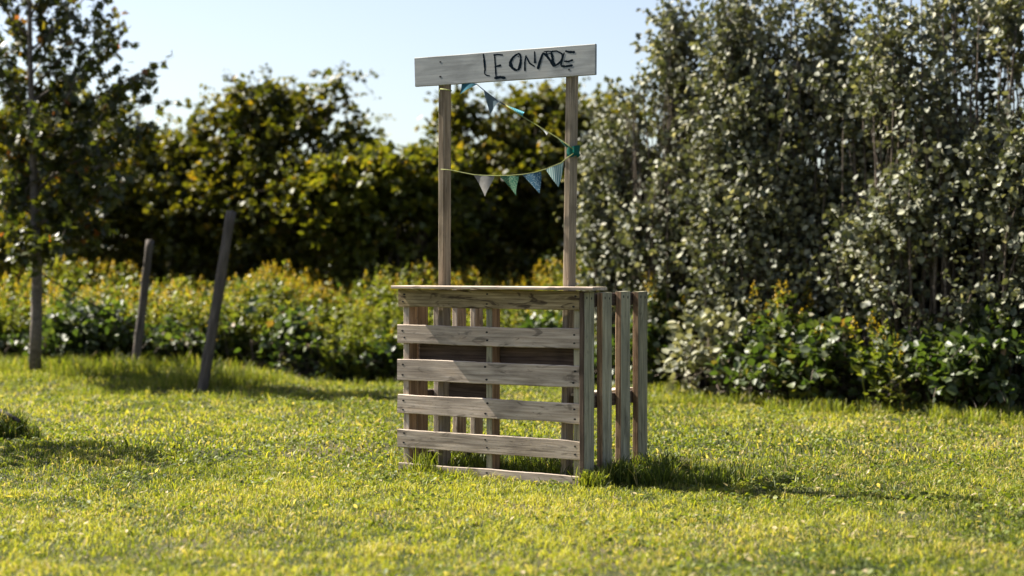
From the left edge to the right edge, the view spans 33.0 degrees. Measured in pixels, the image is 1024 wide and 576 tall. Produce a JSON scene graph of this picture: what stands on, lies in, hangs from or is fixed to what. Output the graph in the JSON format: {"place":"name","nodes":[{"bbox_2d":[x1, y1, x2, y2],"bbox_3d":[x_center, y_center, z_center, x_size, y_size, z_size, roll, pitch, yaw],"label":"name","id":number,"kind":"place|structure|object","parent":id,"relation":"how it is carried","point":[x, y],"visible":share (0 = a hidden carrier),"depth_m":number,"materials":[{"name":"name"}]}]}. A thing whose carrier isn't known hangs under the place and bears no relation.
{"place":"outdoors","nodes":[
{"label":"outdoors","id":0,"kind":"place"},
{"bbox_2d":[0,348,288,402],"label":"rough grass","id":1,"kind":"structure","parent":0,"point":[78,365],"depth_m":16.46,"materials":[{"name":"green plant"}]},
{"bbox_2d":[0,249,598,380],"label":"goldenrod meadow","id":2,"kind":"structure","parent":0,"point":[360,317],"depth_m":18.70,"materials":[{"name":"green plant"}]},
{"bbox_2d":[0,281,1023,575],"bbox_3d":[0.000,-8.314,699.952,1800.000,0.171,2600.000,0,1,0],"label":"ground","id":3,"kind":"structure","parent":0,"point":[478,551],"depth_m":8.55,"materials":[{"name":"green plant"}]},
{"bbox_2d":[0,402,45,440],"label":"grass clump","id":4,"kind":"object","parent":3,"relation":"on","point":[10,429],"visible":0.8,"depth_m":11.67,"materials":[{"name":"green plant"}]},
{"bbox_2d":[0,409,20,422],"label":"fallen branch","id":5,"kind":"object","parent":4,"relation":"in","point":[14,418],"visible":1,"depth_m":11.66,"materials":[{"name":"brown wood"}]},
{"bbox_2d":[0,327,63,363],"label":"bramble bush","id":6,"kind":"object","parent":3,"relation":"on","point":[12,342],"visible":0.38,"depth_m":17.83,"materials":[{"name":"green plant"}]},
{"bbox_2d":[19,287,153,366],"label":"bramble bush","id":7,"kind":"object","parent":3,"relation":"on","point":[68,327],"visible":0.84,"depth_m":17.71,"materials":[{"name":"green plant"}]},
{"bbox_2d":[0,0,183,372],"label":"maple tree","id":8,"kind":"object","parent":3,"relation":"on","point":[76,190],"visible":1,"depth_m":16.75,"materials":[{"name":"green plant"}]},
{"bbox_2d":[42,273,135,327],"bbox_3d":[-4.201,0.117,17.091,0.950,0.576,0.045,0,1,-22],"label":"guy wire","id":9,"kind":"object","parent":8,"relation":"attached to","point":[87,301],"visible":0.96,"depth_m":17.10,"materials":[{"name":"grey metal"}]},
{"bbox_2d":[42,291,135,333],"bbox_3d":[-4.206,0.236,17.113,0.952,0.460,0.081,0,1,-22],"label":"guy wire","id":10,"kind":"object","parent":8,"relation":"attached to","point":[87,314],"visible":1,"depth_m":17.14,"materials":[{"name":"grey metal"}]},
{"bbox_2d":[0,80,207,301],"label":"hedge tree","id":11,"kind":"object","parent":3,"relation":"on","point":[92,254],"visible":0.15,"depth_m":21.23,"materials":[{"name":"green plant"}]},
{"bbox_2d":[0,129,233,294],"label":"hedge shrub","id":12,"kind":"object","parent":3,"relation":"on","point":[164,270],"visible":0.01,"depth_m":24.25,"materials":[{"name":"green plant"}]},
{"bbox_2d":[132,239,153,363],"bbox_3d":[-3.708,0.231,17.335,0.104,1.446,0.110,6,-1,0],"label":"fence post","id":13,"kind":"object","parent":3,"relation":"on","point":[140,321],"visible":0.87,"depth_m":17.30,"materials":[{"name":"grey wood"}]},
{"bbox_2d":[120,313,260,367],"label":"bramble bush","id":14,"kind":"object","parent":3,"relation":"on","point":[171,341],"visible":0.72,"depth_m":17.71,"materials":[{"name":"green plant"}]},
{"bbox_2d":[196,210,235,391],"bbox_3d":[-2.730,0.180,15.930,0.106,1.813,0.121,9,-1,0],"label":"fence post","id":15,"kind":"object","parent":3,"relation":"on","point":[212,326],"visible":0.92,"depth_m":15.89,"materials":[{"name":"grey wood"}]},
{"bbox_2d":[119,223,340,294],"bbox_3d":[-3.641,-0.563,25.003,4.333,2.830,2.255,0,1,0],"label":"hedge shrub","id":16,"kind":"object","parent":3,"relation":"on","point":[240,270],"visible":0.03,"depth_m":24.33,"materials":[{"name":"green plant"}]},
{"bbox_2d":[96,61,401,296],"bbox_3d":[-3.358,-0.958,21.513,4.183,3.723,3.449,0,1,0],"label":"hedge tree","id":17,"kind":"object","parent":3,"relation":"on","point":[228,173],"visible":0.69,"depth_m":20.98,"materials":[{"name":"green plant"}]},
{"bbox_2d":[172,296,340,374],"bbox_3d":[-2.589,0.712,17.996,1.774,1.255,1.288,0,1,21],"label":"bramble bush","id":18,"kind":"object","parent":3,"relation":"on","point":[290,325],"visible":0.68,"depth_m":17.76,"materials":[{"name":"green plant"}]},
{"bbox_2d":[249,325,380,381],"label":"bramble bush","id":19,"kind":"object","parent":3,"relation":"on","point":[312,353],"visible":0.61,"depth_m":17.63,"materials":[{"name":"green plant"}]},
{"bbox_2d":[327,328,403,381],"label":"bramble bush","id":20,"kind":"object","parent":3,"relation":"on","point":[370,360],"visible":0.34,"depth_m":17.52,"materials":[{"name":"green plant"}]},
{"bbox_2d":[217,117,516,300],"bbox_3d":[-1.695,-0.518,20.898,3.638,2.988,2.596,-1,1,-36],"label":"hedge tree","id":21,"kind":"object","parent":3,"relation":"on","point":[372,191],"visible":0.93,"depth_m":20.28,"materials":[{"name":"green plant"}]},
{"bbox_2d":[289,223,525,307],"bbox_3d":[-1.364,-0.342,24.778,4.284,2.619,2.178,0,1,0],"label":"hedge shrub","id":22,"kind":"object","parent":3,"relation":"on","point":[325,280],"visible":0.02,"depth_m":24.20,"materials":[{"name":"green plant"}]},
{"bbox_2d":[389,325,485,383],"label":"bramble bush","id":23,"kind":"object","parent":3,"relation":"on","point":[395,349],"visible":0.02,"depth_m":17.50,"materials":[{"name":"green plant"}]},
{"bbox_2d":[392,83,557,310],"bbox_3d":[-0.500,-0.876,21.856,2.659,3.684,2.680,0,1,0],"label":"hedge tree","id":24,"kind":"object","parent":3,"relation":"on","point":[461,109],"visible":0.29,"depth_m":21.50,"materials":[{"name":"green plant"}]},
{"bbox_2d":[427,166,535,285],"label":"hedge shrub","id":25,"kind":"object","parent":3,"relation":"on","point":[514,276],"depth_m":24.13,"materials":[{"name":"green plant"}]},
{"bbox_2d":[0,374,1023,575],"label":"clover","id":26,"kind":"object","parent":3,"relation":"on","point":[701,563],"visible":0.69,"depth_m":10.07,"materials":[{"name":"green plant"}]},
{"bbox_2d":[0,376,1023,575],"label":"dead leaves","id":27,"kind":"object","parent":3,"relation":"on","point":[790,536],"visible":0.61,"depth_m":9.28,"materials":[{"name":"brown plant"}]},
{"bbox_2d":[391,44,647,484],"bbox_3d":[0.098,-0.114,10.126,1.374,2.483,0.911,0,1,32],"label":"lemonade stand","id":28,"kind":"object","parent":3,"relation":"on","point":[470,369],"visible":0.91,"depth_m":9.83,"materials":[{"name":"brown wood"}]},
{"bbox_2d":[439,83,579,194],"bbox_3d":[-0.017,-0.862,9.882,0.917,0.675,0.117,0,1,32],"label":"bunting","id":29,"kind":"object","parent":28,"relation":"hanging from","point":[532,178],"visible":1,"depth_m":9.80,"materials":[{"name":"teal fabric"}]},
{"bbox_2d":[508,309,596,367],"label":"bramble bush","id":30,"kind":"object","parent":3,"relation":"on","point":[534,320],"visible":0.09,"depth_m":17.41,"materials":[{"name":"green plant"}]},
{"bbox_2d":[464,76,659,285],"bbox_3d":[0.654,-0.888,22.120,3.400,3.695,3.163,0,1,-15],"label":"hedge tree","id":31,"kind":"object","parent":3,"relation":"on","point":[544,107],"visible":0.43,"depth_m":21.37,"materials":[{"name":"green plant"}]},
{"bbox_2d":[387,446,757,488],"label":"tall grass","id":32,"kind":"structure","parent":3,"relation":"on","point":[651,470],"depth_m":9.68,"materials":[{"name":"green plant"}]},
{"bbox_2d":[594,274,709,386],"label":"bramble bush","id":33,"kind":"object","parent":3,"relation":"on","point":[655,342],"visible":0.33,"depth_m":16.31,"materials":[{"name":"green plant"}]},
{"bbox_2d":[553,0,768,387],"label":"olive shrub","id":34,"kind":"object","parent":3,"relation":"on","point":[629,187],"visible":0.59,"depth_m":16.75,"materials":[{"name":"green plant"}]},
{"bbox_2d":[640,271,696,387],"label":"goldenrod clump","id":35,"kind":"object","parent":3,"relation":"on","point":[664,337],"visible":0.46,"depth_m":16.34,"materials":[{"name":"green plant"}]},
{"bbox_2d":[647,295,779,396],"bbox_3d":[1.999,0.699,15.456,1.452,1.360,1.303,0,1,28],"label":"bramble bush","id":36,"kind":"object","parent":3,"relation":"on","point":[712,327],"visible":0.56,"depth_m":15.40,"materials":[{"name":"green plant"}]},
{"bbox_2d":[658,0,918,397],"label":"olive shrub","id":37,"kind":"object","parent":3,"relation":"on","point":[759,226],"visible":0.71,"depth_m":15.53,"materials":[{"name":"green plant"}]},
{"bbox_2d":[704,295,883,405],"bbox_3d":[2.284,0.818,14.987,1.408,1.521,1.609,-1,1,-42],"label":"bramble bush","id":38,"kind":"object","parent":3,"relation":"on","point":[751,371],"visible":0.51,"depth_m":14.81,"materials":[{"name":"green plant"}]},
{"bbox_2d":[748,279,839,399],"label":"goldenrod clump","id":39,"kind":"object","parent":3,"relation":"on","point":[780,306],"visible":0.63,"depth_m":15.03,"materials":[{"name":"green plant"}]},
{"bbox_2d":[775,137,829,203],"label":"hedge shrub","id":40,"kind":"object","parent":3,"relation":"on","point":[804,167],"depth_m":24.42,"materials":[{"name":"green plant"}]},
{"bbox_2d":[785,324,838,406],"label":"goldenrod clump","id":41,"kind":"object","parent":3,"relation":"on","point":[793,393],"visible":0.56,"depth_m":14.46,"materials":[{"name":"green plant"}]},
{"bbox_2d":[761,299,930,406],"bbox_3d":[2.851,0.849,14.688,1.503,1.563,1.474,0,1,0],"label":"bramble bush","id":42,"kind":"object","parent":3,"relation":"on","point":[813,354],"visible":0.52,"depth_m":14.38,"materials":[{"name":"green plant"}]},
{"bbox_2d":[849,310,909,413],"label":"goldenrod clump","id":43,"kind":"object","parent":3,"relation":"on","point":[878,388],"visible":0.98,"depth_m":13.94,"materials":[{"name":"green plant"}]},
{"bbox_2d":[787,0,1023,407],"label":"olive shrub","id":44,"kind":"object","parent":3,"relation":"on","point":[949,197],"visible":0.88,"depth_m":14.26,"materials":[{"name":"green plant"}]},
{"bbox_2d":[834,123,980,330],"bbox_3d":[5.925,-0.874,24.762,4.277,3.651,2.222,0,1,0],"label":"hedge shrub","id":45,"kind":"object","parent":3,"relation":"on","point":[914,280],"depth_m":24.52,"materials":[{"name":"green plant"}]},
{"bbox_2d":[835,311,1017,410],"bbox_3d":[3.490,0.779,14.255,1.387,1.239,1.436,1,1,34],"label":"bramble bush","id":46,"kind":"object","parent":3,"relation":"on","point":[908,357],"visible":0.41,"depth_m":14.07,"materials":[{"name":"green plant"}]},
{"bbox_2d":[888,297,1023,416],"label":"bramble bush","id":47,"kind":"object","parent":3,"relation":"on","point":[953,360],"visible":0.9,"depth_m":13.58,"materials":[{"name":"green plant"}]},
{"bbox_2d":[0,0,1023,265],"label":"sky","id":48,"kind":"structure","parent":0,"point":[205,38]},
{"bbox_2d":[245,367,1023,423],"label":"verge grass","id":49,"kind":"structure","parent":0,"point":[983,414],"depth_m":14.05,"materials":[{"name":"green plant"}]}
]}

